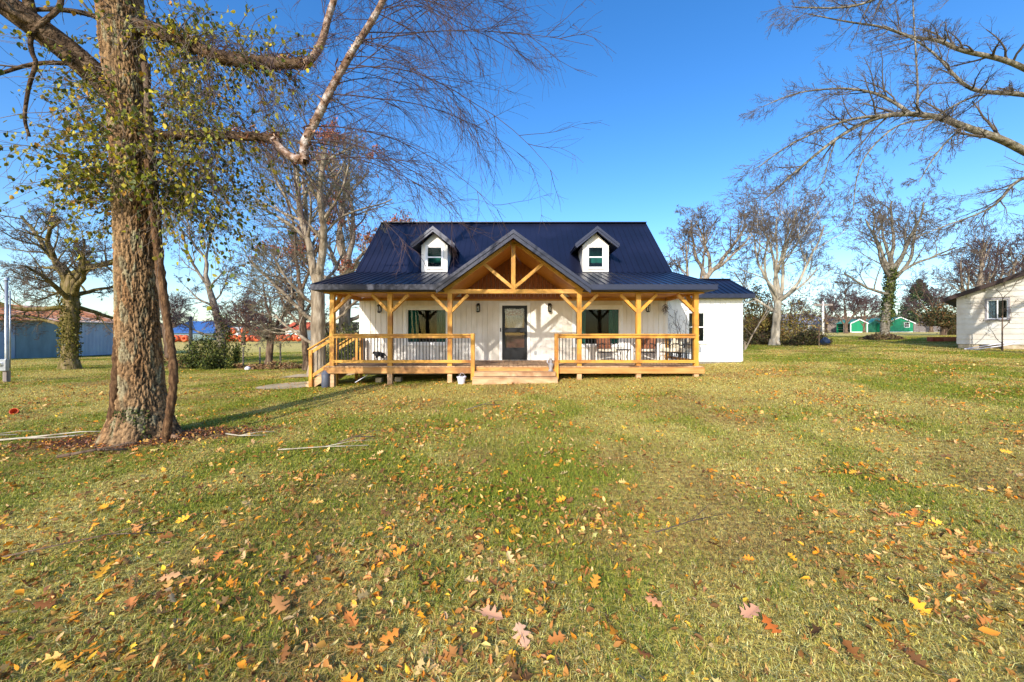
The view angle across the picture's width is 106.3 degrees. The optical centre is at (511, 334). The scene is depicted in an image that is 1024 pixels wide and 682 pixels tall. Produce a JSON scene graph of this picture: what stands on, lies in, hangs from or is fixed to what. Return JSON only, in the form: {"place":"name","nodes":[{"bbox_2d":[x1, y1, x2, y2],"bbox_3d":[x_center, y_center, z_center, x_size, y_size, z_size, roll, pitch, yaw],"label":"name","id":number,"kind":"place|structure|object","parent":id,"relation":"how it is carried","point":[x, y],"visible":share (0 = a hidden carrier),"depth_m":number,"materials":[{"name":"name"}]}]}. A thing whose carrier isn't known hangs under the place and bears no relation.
{"place":"outdoors","nodes":[
{"label":"outdoors","id":0,"kind":"place"},
{"bbox_2d":[255,373,354,388],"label":"path","id":1,"kind":"structure","parent":0,"point":[289,385],"depth_m":12.94,"materials":[{"name":"concrete"}]},
{"bbox_2d":[0,332,1023,681],"bbox_3d":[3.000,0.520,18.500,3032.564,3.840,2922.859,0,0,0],"label":"ground","id":2,"kind":"structure","parent":0,"point":[182,346],"depth_m":3.21,"materials":[{"name":"green plant"}]},
{"bbox_2d":[0,277,10,381],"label":"meter pole","id":3,"kind":"object","parent":2,"relation":"on","point":[5,364],"visible":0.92,"depth_m":13.78,"materials":[{"name":"metal"}]},
{"bbox_2d":[0,431,17,435],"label":"fallen stick","id":4,"kind":"object","parent":2,"relation":"on","point":[8,434],"visible":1,"depth_m":6.58,"materials":[{"name":"wood"}]},
{"bbox_2d":[9,408,19,413],"bbox_3d":[-10.993,1.699,8.500,0.144,0.144,0.120,0,-18,-29],"label":"clay pot","id":5,"kind":"object","parent":2,"relation":"on","point":[13,410],"visible":1,"depth_m":8.48,"materials":[{"name":"ceramic"}]},
{"bbox_2d":[0,431,99,440],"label":"fallen stick","id":6,"kind":"object","parent":2,"relation":"on","point":[36,437],"visible":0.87,"depth_m":6.35,"materials":[{"name":"grey wood"}]},
{"bbox_2d":[0,304,112,358],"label":"barn","id":7,"kind":"structure","parent":2,"relation":"on","point":[96,342],"depth_m":30.74,"materials":[{"name":"blue metal"}]},
{"bbox_2d":[16,322,60,357],"bbox_3d":[-36.952,0.425,30.480,0.053,2.750,3.760,0,0,0],"label":"sliding door","id":8,"kind":"structure","parent":7,"relation":"in","point":[26,346],"depth_m":29.83,"materials":[{"name":"blue metal"}]},
{"bbox_2d":[0,191,161,369],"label":"gnarled oak","id":9,"kind":"object","parent":2,"relation":"on","point":[70,308],"visible":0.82,"depth_m":18.65,"materials":[{"name":"brown plant"}]},
{"bbox_2d":[56,442,147,457],"bbox_3d":[-5.747,1.616,5.420,0.894,0.102,0.079,0,0,-39],"label":"fallen stick","id":10,"kind":"object","parent":2,"relation":"on","point":[108,448],"visible":1,"depth_m":5.38,"materials":[{"name":"wood"}]},
{"bbox_2d":[0,512,209,557],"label":"fallen stick","id":11,"kind":"object","parent":2,"relation":"on","point":[114,533],"visible":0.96,"depth_m":2.92,"materials":[{"name":"grey wood"}]},
{"bbox_2d":[0,424,293,453],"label":"leaf mulch","id":12,"kind":"object","parent":2,"relation":"on","point":[94,447],"visible":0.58,"depth_m":6.11,"materials":[{"name":"brown plant"}]},
{"bbox_2d":[225,431,270,435],"bbox_3d":[-4.275,1.586,6.148,0.891,0.084,0.218,0,0,7],"label":"fallen stick","id":13,"kind":"object","parent":12,"relation":"on","point":[248,433],"visible":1,"depth_m":6.10,"materials":[{"name":"grey wood"}]},
{"bbox_2d":[159,571,180,580],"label":"oak leaf","id":14,"kind":"object","parent":2,"relation":"on","point":[171,574],"visible":0.98,"depth_m":2.47,"materials":[{"name":"beige plant"}]},
{"bbox_2d":[164,354,187,368],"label":"dry weeds","id":15,"kind":"object","parent":2,"relation":"on","point":[166,360],"visible":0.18,"depth_m":20.46,"materials":[{"name":"brown plant"}]},
{"bbox_2d":[160,291,197,330],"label":"distant bare tree","id":16,"kind":"object","parent":2,"relation":"on","point":[177,307],"visible":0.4,"depth_m":70.07,"materials":[{"name":"brown plant"}]},
{"bbox_2d":[181,335,188,341],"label":"pipe coil","id":17,"kind":"object","parent":2,"relation":"on","point":[184,338],"visible":0.84,"depth_m":75.57,"materials":[{"name":"orange plastic"}]},
{"bbox_2d":[176,333,205,368],"bbox_3d":[-17.193,0.889,20.503,1.604,1.990,1.351,0,0,0],"label":"dark green shrub","id":18,"kind":"object","parent":2,"relation":"on","point":[192,348],"visible":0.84,"depth_m":20.39,"materials":[{"name":"green plant"}]},
{"bbox_2d":[189,316,192,353],"bbox_3d":[-20.080,0.414,24.000,0.220,3.150,0.220,0,0,0],"label":"old grey pole","id":19,"kind":"object","parent":2,"relation":"on","point":[190,330],"visible":0.47,"depth_m":23.93,"materials":[{"name":"grey wood"}]},
{"bbox_2d":[173,321,231,340],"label":"blue roofed building","id":20,"kind":"structure","parent":2,"relation":"on","point":[198,326],"depth_m":88.92,"materials":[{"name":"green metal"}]},
{"bbox_2d":[160,192,245,358],"bbox_3d":[-19.526,-3.817,23.983,4.790,11.559,4.814,0,0,-38],"label":"leaning tree","id":21,"kind":"object","parent":2,"relation":"on","point":[205,277],"visible":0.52,"depth_m":23.85,"materials":[{"name":"brown plant"}]},
{"bbox_2d":[213,551,223,560],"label":"oak leaf","id":22,"kind":"object","parent":2,"relation":"on","point":[217,555],"visible":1,"depth_m":2.68,"materials":[{"name":"orange plant"}]},
{"bbox_2d":[188,291,252,369],"bbox_3d":[-15.797,-0.237,20.915,3.335,4.290,2.288,0,0,0],"label":"dark green shrub","id":23,"kind":"object","parent":2,"relation":"on","point":[217,359],"visible":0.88,"depth_m":20.69,"materials":[{"name":"green plant"}]},
{"bbox_2d":[224,362,273,369],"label":"dry weeds","id":24,"kind":"object","parent":2,"relation":"on","point":[238,365],"visible":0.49,"depth_m":20.79,"materials":[{"name":"brown plant"}]},
{"bbox_2d":[227,290,274,344],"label":"distant bare tree","id":25,"kind":"object","parent":2,"relation":"on","point":[254,297],"visible":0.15,"depth_m":61.99,"materials":[{"name":"brown plant"}]},
{"bbox_2d":[161,322,358,337],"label":"distant woods","id":26,"kind":"object","parent":2,"relation":"on","point":[355,326],"visible":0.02,"depth_m":126.71,"materials":[{"name":"brown plant"}]},
{"bbox_2d":[259,347,260,363],"bbox_3d":[-15.368,1.340,23.400,0.086,1.200,0.088,0,0,0],"label":"fence post","id":27,"kind":"object","parent":2,"relation":"on","point":[259,355],"visible":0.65,"depth_m":23.38,"materials":[{"name":"grey wood"}]},
{"bbox_2d":[201,271,328,364],"bbox_3d":[-13.404,-0.884,21.772,6.115,5.778,5.253,0,0,0],"label":"twiggy tree","id":28,"kind":"object","parent":2,"relation":"on","point":[269,349],"visible":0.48,"depth_m":20.78,"materials":[{"name":"brown plant"}]},
{"bbox_2d":[248,360,301,369],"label":"dry weeds","id":29,"kind":"object","parent":2,"relation":"on","point":[283,365],"visible":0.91,"depth_m":20.42,"materials":[{"name":"brown plant"}]},
{"bbox_2d":[269,595,290,614],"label":"oak leaf","id":30,"kind":"object","parent":2,"relation":"on","point":[278,604],"visible":1,"depth_m":2.19,"materials":[{"name":"brown plant"}]},
{"bbox_2d":[283,322,310,339],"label":"cream building","id":31,"kind":"structure","parent":2,"relation":"on","point":[308,330],"depth_m":85.06,"materials":[{"name":"white paint"}]},
{"bbox_2d":[234,148,367,370],"bbox_3d":[-10.474,-4.135,19.673,6.870,12.167,4.648,0,0,0],"label":"slim dark tree","id":32,"kind":"object","parent":2,"relation":"on","point":[305,345],"visible":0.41,"depth_m":19.44,"materials":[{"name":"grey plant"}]},
{"bbox_2d":[202,80,407,374],"bbox_3d":[-8.308,-3.576,15.996,7.296,10.921,7.554,0,0,-34],"label":"tall pale tree","id":33,"kind":"object","parent":2,"relation":"on","point":[316,318],"visible":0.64,"depth_m":16.27,"materials":[{"name":"grey plant"}]},
{"bbox_2d":[0,0,613,447],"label":"shade tree","id":34,"kind":"object","parent":2,"relation":"on","point":[132,162],"visible":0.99,"depth_m":6.06,"materials":[{"name":"green plant"}]},
{"bbox_2d":[278,440,367,449],"bbox_3d":[-2.568,1.538,5.309,1.259,0.074,0.200,0,0,-14],"label":"fallen stick","id":35,"kind":"object","parent":2,"relation":"on","point":[324,446],"visible":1,"depth_m":5.30,"materials":[{"name":"wood"}]},
{"bbox_2d":[321,370,329,387],"bbox_3d":[-5.699,1.346,11.750,0.256,0.535,0.256,0,0,0],"label":"grey churn","id":36,"kind":"object","parent":2,"relation":"on","point":[325,378],"visible":0.91,"depth_m":11.65,"materials":[{"name":"metal"}]},
{"bbox_2d":[245,116,416,349],"bbox_3d":[-10.731,-5.602,24.174,9.774,15.015,7.289,0,0,0],"label":"rusty leaved tree","id":37,"kind":"object","parent":2,"relation":"on","point":[349,319],"visible":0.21,"depth_m":23.77,"materials":[{"name":"brown plant"}]},
{"bbox_2d":[325,318,357,363],"bbox_3d":[-7.752,0.493,17.426,2.411,2.567,1.847,0,0,0],"label":"evergreen shrub","id":38,"kind":"object","parent":2,"relation":"on","point":[347,332],"visible":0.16,"depth_m":17.31,"materials":[{"name":"green plant"}]},
{"bbox_2d":[342,610,358,626],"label":"oak leaf","id":39,"kind":"object","parent":2,"relation":"on","point":[350,619],"visible":1,"depth_m":2.08,"materials":[{"name":"orange plant"}]},
{"bbox_2d":[337,430,376,443],"bbox_3d":[-2.196,1.505,5.699,0.724,0.106,0.130,0,0,-42],"label":"fallen stick","id":40,"kind":"object","parent":2,"relation":"on","point":[357,436],"visible":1,"depth_m":5.66,"materials":[{"name":"wood"}]},
{"bbox_2d":[375,377,382,381],"bbox_3d":[-4.350,1.488,12.600,0.200,0.180,0.200,0,0,0],"label":"concrete block","id":41,"kind":"object","parent":2,"relation":"on","point":[378,379],"depth_m":12.50,"materials":[{"name":"grey concrete"}]},
{"bbox_2d":[380,628,398,643],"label":"oak leaf","id":42,"kind":"object","parent":2,"relation":"on","point":[385,638],"visible":1,"depth_m":1.96,"materials":[{"name":"orange plant"}]},
{"bbox_2d":[395,376,401,381],"bbox_3d":[-3.720,1.463,12.600,0.200,0.180,0.200,0,0,0],"label":"concrete block","id":43,"kind":"object","parent":2,"relation":"on","point":[398,378],"depth_m":12.50,"materials":[{"name":"grey concrete"}]},
{"bbox_2d":[457,373,465,383],"bbox_3d":[-1.508,1.294,11.450,0.290,0.334,0.290,0,0,0],"label":"white flower pot","id":44,"kind":"object","parent":2,"relation":"on","point":[461,379],"visible":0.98,"depth_m":11.36,"materials":[{"name":"plastic"}]},
{"bbox_2d":[466,400,499,409],"bbox_3d":[-0.536,1.436,7.927,0.969,0.103,0.192,0,0,-32],"label":"fallen stick","id":45,"kind":"object","parent":2,"relation":"on","point":[484,404],"visible":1,"depth_m":7.92,"materials":[{"name":"brown wood"}]},
{"bbox_2d":[479,604,503,619],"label":"oak leaf","id":46,"kind":"object","parent":2,"relation":"on","point":[492,613],"visible":1,"depth_m":2.11,"materials":[{"name":"pink plant"}]},
{"bbox_2d":[0,336,1023,681],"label":"fallen leaves","id":47,"kind":"object","parent":2,"relation":"on","point":[474,632],"visible":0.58,"depth_m":2.76,"materials":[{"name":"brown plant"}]},
{"bbox_2d":[512,622,530,650],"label":"oak leaf","id":48,"kind":"object","parent":2,"relation":"on","point":[523,633],"visible":1,"depth_m":1.97,"materials":[{"name":"plant"}]},
{"bbox_2d":[306,222,754,387],"bbox_3d":[1.421,-1.681,16.044,15.942,6.791,9.712,0,0,0],"label":"farmhouse","id":49,"kind":"object","parent":2,"relation":"on","point":[488,310],"visible":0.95,"depth_m":14.38,"materials":[{"name":"white paint"}]},
{"bbox_2d":[372,351,386,359],"bbox_3d":[-4.813,0.767,13.950,0.569,0.339,0.186,0,0,0],"label":"dog","id":50,"kind":"object","parent":49,"relation":"on","point":[382,354],"visible":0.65,"depth_m":13.88},
{"bbox_2d":[402,306,446,345],"bbox_3d":[-3.195,-0.350,14.433,1.790,1.500,0.185,0,0,0],"label":"window","id":51,"kind":"structure","parent":49,"relation":"in","point":[411,313],"depth_m":14.49,"materials":[{"name":"white paint"}]},
{"bbox_2d":[502,306,526,359],"bbox_3d":[0.100,-0.083,14.375,0.940,2.035,0.111,0,0,0],"label":"storm door","id":52,"kind":"structure","parent":49,"relation":"in","point":[507,353],"depth_m":14.38,"materials":[{"name":"grey paint"}]},
{"bbox_2d":[505,309,523,347],"bbox_3d":[0.100,-0.093,14.520,0.900,2.015,0.091,0,0,0],"label":"inner door","id":53,"kind":"structure","parent":49,"relation":"in","point":[514,318],"depth_m":14.51,"materials":[{"name":"clear glass"}]},
{"bbox_2d":[547,358,552,371],"bbox_3d":[1.149,0.900,11.598,0.210,0.400,0.174,0,0,0],"label":"garden ornament","id":54,"kind":"object","parent":49,"relation":"on","point":[550,364],"visible":1,"depth_m":11.54,"materials":[{"name":"white ceramic"}]},
{"bbox_2d":[571,305,623,347],"bbox_3d":[3.205,-0.325,14.433,1.970,1.590,0.185,0,0,0],"label":"window","id":55,"kind":"structure","parent":49,"relation":"in","point":[615,311],"depth_m":14.40,"materials":[{"name":"white paint"}]},
{"bbox_2d":[596,338,618,359],"bbox_3d":[3.353,0.485,13.496,0.568,0.933,0.753,0,0,-14],"label":"patio chair","id":56,"kind":"object","parent":49,"relation":"on","point":[607,346],"visible":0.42,"depth_m":13.72,"materials":[{"name":"black metal"}]},
{"bbox_2d":[616,349,629,359],"bbox_3d":[3.799,0.723,13.100,0.500,0.465,0.500,0,0,0],"label":"porch table","id":57,"kind":"object","parent":49,"relation":"on","point":[622,352],"visible":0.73,"depth_m":12.98,"materials":[{"name":"white metal"}]},
{"bbox_2d":[634,338,655,359],"bbox_3d":[4.712,0.485,13.597,0.568,0.933,0.753,0,0,40],"label":"patio chair","id":58,"kind":"object","parent":49,"relation":"on","point":[648,345],"visible":0.45,"depth_m":13.71,"materials":[{"name":"black metal"}]},
{"bbox_2d":[661,304,668,312],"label":"hanging dried plant","id":59,"kind":"object","parent":49,"relation":"hanging from","point":[665,307],"visible":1,"depth_m":14.20,"materials":[{"name":"brown plant"}]},
{"bbox_2d":[660,338,683,359],"bbox_3d":[5.549,0.473,13.303,0.776,0.956,0.568,0,0,-18],"label":"cushioned glider chair","id":60,"kind":"object","parent":49,"relation":"on","point":[675,345],"visible":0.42,"depth_m":13.23,"materials":[{"name":"beige fabric"}]},
{"bbox_2d":[673,335,699,363],"bbox_3d":[5.836,0.473,12.950,0.776,0.956,0.568,0,0,-4],"label":"cushioned glider chair","id":61,"kind":"object","parent":49,"relation":"on","point":[677,350],"visible":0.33,"depth_m":12.71,"materials":[{"name":"beige metal"}]},
{"bbox_2d":[590,573,600,587],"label":"oak leaf","id":62,"kind":"object","parent":2,"relation":"on","point":[595,581],"visible":1,"depth_m":2.38,"materials":[{"name":"plant"}]},
{"bbox_2d":[645,596,663,606],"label":"oak leaf","id":63,"kind":"object","parent":2,"relation":"on","point":[654,601],"visible":1,"depth_m":2.20,"materials":[{"name":"brown plant"}]},
{"bbox_2d":[668,305,699,356],"bbox_3d":[6.324,0.049,14.758,1.290,2.604,1.410,0,0,-43],"label":"bare shrub","id":64,"kind":"object","parent":2,"relation":"on","point":[674,322],"visible":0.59,"depth_m":14.70,"materials":[{"name":"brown plant"}]},
{"bbox_2d":[655,502,724,532],"bbox_3d":[1.510,1.494,3.163,0.925,0.052,0.115,0,0,-27],"label":"fallen stick","id":65,"kind":"object","parent":2,"relation":"on","point":[689,521],"visible":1,"depth_m":3.10,"materials":[{"name":"brown wood"}]},
{"bbox_2d":[662,197,785,277],"bbox_3d":[11.869,-3.790,23.929,8.061,9.694,4.803,0,0,0],"label":"leaning bare tree","id":66,"kind":"object","parent":2,"relation":"on","point":[688,231],"visible":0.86,"depth_m":23.57,"materials":[{"name":"grey plant"}]},
{"bbox_2d":[739,602,759,617],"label":"oak leaf","id":67,"kind":"object","parent":2,"relation":"on","point":[753,609],"visible":1,"depth_m":2.11,"materials":[{"name":"plant"}]},
{"bbox_2d":[743,329,770,344],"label":"hedge","id":68,"kind":"object","parent":2,"relation":"on","point":[763,340],"visible":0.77,"depth_m":26.88,"materials":[{"name":"green plant"}]},
{"bbox_2d":[743,294,783,349],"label":"leaning tree","id":69,"kind":"object","parent":2,"relation":"on","point":[745,345],"visible":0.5,"depth_m":21.98,"materials":[{"name":"grey plant"}]},
{"bbox_2d":[743,276,788,343],"bbox_3d":[17.652,-2.021,27.914,4.422,5.887,3.016,0,0,0],"label":"brush thicket","id":70,"kind":"object","parent":2,"relation":"on","point":[766,325],"visible":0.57,"depth_m":27.42,"materials":[{"name":"brown plant"}]},
{"bbox_2d":[762,613,781,633],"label":"oak leaf","id":71,"kind":"object","parent":2,"relation":"on","point":[770,625],"visible":1,"depth_m":2.01,"materials":[{"name":"orange plant"}]},
{"bbox_2d":[717,150,865,345],"bbox_3d":[18.341,-5.631,25.953,8.651,12.979,6.960,0,0,0],"label":"white trunked tree","id":72,"kind":"object","parent":2,"relation":"on","point":[776,288],"visible":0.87,"depth_m":25.77,"materials":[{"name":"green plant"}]},
{"bbox_2d":[762,283,833,342],"bbox_3d":[21.230,-1.826,29.080,6.957,5.181,4.102,0,0,0],"label":"brush thicket","id":73,"kind":"object","parent":2,"relation":"on","point":[793,321],"visible":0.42,"depth_m":28.60,"materials":[{"name":"brown plant"}]},
{"bbox_2d":[779,331,817,345],"bbox_3d":[19.097,0.264,25.473,2.984,1.070,1.652,0,0,0],"label":"hedge","id":74,"kind":"object","parent":2,"relation":"on","point":[794,340],"visible":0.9,"depth_m":25.29,"materials":[{"name":"green plant"}]},
{"bbox_2d":[781,314,820,331],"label":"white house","id":75,"kind":"structure","parent":2,"relation":"on","point":[799,320],"depth_m":97.10,"materials":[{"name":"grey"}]},
{"bbox_2d":[781,295,821,332],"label":"distant bare tree","id":76,"kind":"object","parent":2,"relation":"on","point":[797,304],"visible":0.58,"depth_m":87.54,"materials":[{"name":"brown plant"}]},
{"bbox_2d":[745,314,879,321],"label":"distant woods","id":77,"kind":"object","parent":2,"relation":"on","point":[848,317],"visible":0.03,"depth_m":146.06,"materials":[{"name":"brown plant"}]},
{"bbox_2d":[795,328,834,344],"bbox_3d":[19.977,0.088,25.591,2.419,1.329,1.664,0,0,-18],"label":"hedge","id":78,"kind":"object","parent":2,"relation":"on","point":[810,333],"visible":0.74,"depth_m":25.32,"materials":[{"name":"green plant"}]},
{"bbox_2d":[802,289,843,332],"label":"distant bare tree","id":79,"kind":"object","parent":2,"relation":"on","point":[830,314],"visible":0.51,"depth_m":83.84,"materials":[{"name":"grey plant"}]},
{"bbox_2d":[813,301,832,332],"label":"utility pole","id":80,"kind":"object","parent":2,"relation":"on","point":[823,305],"visible":0.79,"depth_m":61.90,"materials":[{"name":"white wood"}]},
{"bbox_2d":[833,296,947,306],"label":"overhead cable","id":81,"kind":"object","parent":80,"relation":"attached to","point":[877,304],"visible":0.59,"depth_m":56.05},
{"bbox_2d":[818,326,829,345],"bbox_3d":[19.812,0.104,24.383,0.591,1.400,0.491,0,0,-24],"label":"blue tub","id":82,"kind":"object","parent":2,"relation":"on","point":[824,341],"visible":0.98,"depth_m":24.37,"materials":[{"name":"plastic"}]},
{"bbox_2d":[817,277,880,333],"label":"distant bare tree","id":83,"kind":"object","parent":2,"relation":"on","point":[847,299],"visible":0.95,"depth_m":71.91,"materials":[{"name":"brown plant"}]},
{"bbox_2d":[836,319,868,332],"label":"green shed","id":84,"kind":"structure","parent":2,"relation":"on","point":[854,325],"depth_m":80.00,"materials":[{"name":"wood"}]},
{"bbox_2d":[709,0,1023,255],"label":"overhanging tree","id":85,"kind":"object","parent":2,"relation":"on","point":[947,119],"visible":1,"depth_m":11.57,"materials":[{"name":"brown plant"}]},
{"bbox_2d":[846,288,893,331],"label":"distant bare tree","id":86,"kind":"object","parent":2,"relation":"on","point":[876,309],"visible":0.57,"depth_m":79.89,"materials":[{"name":"brown plant"}]},
{"bbox_2d":[866,319,878,331],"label":"green lean to","id":87,"kind":"object","parent":2,"relation":"on","point":[872,325],"visible":0.24,"depth_m":90.00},
{"bbox_2d":[871,317,915,331],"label":"green shed","id":88,"kind":"structure","parent":2,"relation":"on","point":[897,326],"depth_m":88.00,"materials":[{"name":"metal"}]},
{"bbox_2d":[830,167,986,339],"bbox_3d":[30.207,-6.529,29.596,9.772,14.063,8.008,0,0,-43],"label":"ivy trunked tree","id":89,"kind":"object","parent":2,"relation":"on","point":[890,268],"visible":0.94,"depth_m":29.77,"materials":[{"name":"grey plant"}]},
{"bbox_2d":[895,278,955,323],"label":"pine tree","id":90,"kind":"object","parent":2,"relation":"on","point":[912,316],"visible":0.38,"depth_m":97.23,"materials":[{"name":"green plant"}]},
{"bbox_2d":[895,268,970,331],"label":"distant bare tree","id":91,"kind":"object","parent":2,"relation":"on","point":[929,294],"visible":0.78,"depth_m":75.60,"materials":[{"name":"brown plant"}]},
{"bbox_2d":[913,324,956,331],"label":"board fence","id":92,"kind":"object","parent":2,"relation":"on","point":[916,328],"visible":0.35,"depth_m":76.00,"materials":[{"name":"beige wood"}]},
{"bbox_2d":[914,293,956,334],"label":"tree","id":93,"kind":"object","parent":2,"relation":"on","point":[942,319],"visible":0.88,"depth_m":39.73,"materials":[{"name":"green plant"}]},
{"bbox_2d":[927,337,955,340],"bbox_3d":[29.076,0.289,25.997,1.480,0.300,0.407,0,0,3],"label":"red brown crate","id":94,"kind":"object","parent":2,"relation":"on","point":[941,338],"visible":0.95,"depth_m":25.81,"materials":[{"name":"brown wood"}]},
{"bbox_2d":[935,307,956,334],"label":"brush thicket","id":95,"kind":"object","parent":2,"relation":"on","point":[952,330],"visible":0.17,"depth_m":43.93,"materials":[{"name":"plant"}]},
{"bbox_2d":[928,218,1012,295],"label":"bare tree","id":96,"kind":"object","parent":2,"relation":"on","point":[983,257],"visible":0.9,"depth_m":39.59,"materials":[{"name":"brown plant"}]},
{"bbox_2d":[934,221,1023,294],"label":"bare tree","id":97,"kind":"object","parent":2,"relation":"on","point":[985,275],"visible":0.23,"depth_m":44.04,"materials":[{"name":"brown plant"}]},
{"bbox_2d":[941,271,1023,348],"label":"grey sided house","id":98,"kind":"structure","parent":2,"relation":"on","point":[972,330],"depth_m":19.90,"materials":[{"name":"white wood"}]},
{"bbox_2d":[984,297,1010,320],"bbox_3d":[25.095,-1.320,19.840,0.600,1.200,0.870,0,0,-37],"label":"window","id":99,"kind":"structure","parent":98,"relation":"in","point":[996,303],"depth_m":19.86,"materials":[{"name":"white paint"}]},
{"bbox_2d":[978,626,999,635],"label":"oak leaf","id":100,"kind":"object","parent":2,"relation":"on","point":[986,630],"visible":1,"depth_m":1.94,"materials":[{"name":"orange plant"}]},
{"bbox_2d":[965,341,1019,349],"bbox_3d":[24.106,0.533,19.317,1.820,0.428,0.221,0,0,32],"label":"white metal frame","id":101,"kind":"object","parent":2,"relation":"on","point":[994,346],"visible":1,"depth_m":19.25,"materials":[{"name":"metal"}]},
{"bbox_2d":[971,273,1023,350],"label":"sapling","id":102,"kind":"object","parent":2,"relation":"on","point":[1002,327],"visible":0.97,"depth_m":18.59,"materials":[{"name":"brown plant"}]},
{"bbox_2d":[975,216,1023,281],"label":"bare tree","id":103,"kind":"object","parent":2,"relation":"on","point":[1012,253],"visible":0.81,"depth_m":39.81,"materials":[{"name":"brown plant"}]},
{"bbox_2d":[0,0,1023,332],"label":"sky","id":104,"kind":"structure","parent":0,"point":[679,80],"materials":[{"name":"blue"}]},
{"bbox_2d":[810,319,837,332],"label":"brown grey shed","id":105,"kind":"structure","parent":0,"point":[831,327],"depth_m":86.00,"materials":[{"name":"beige wood"}]}
]}

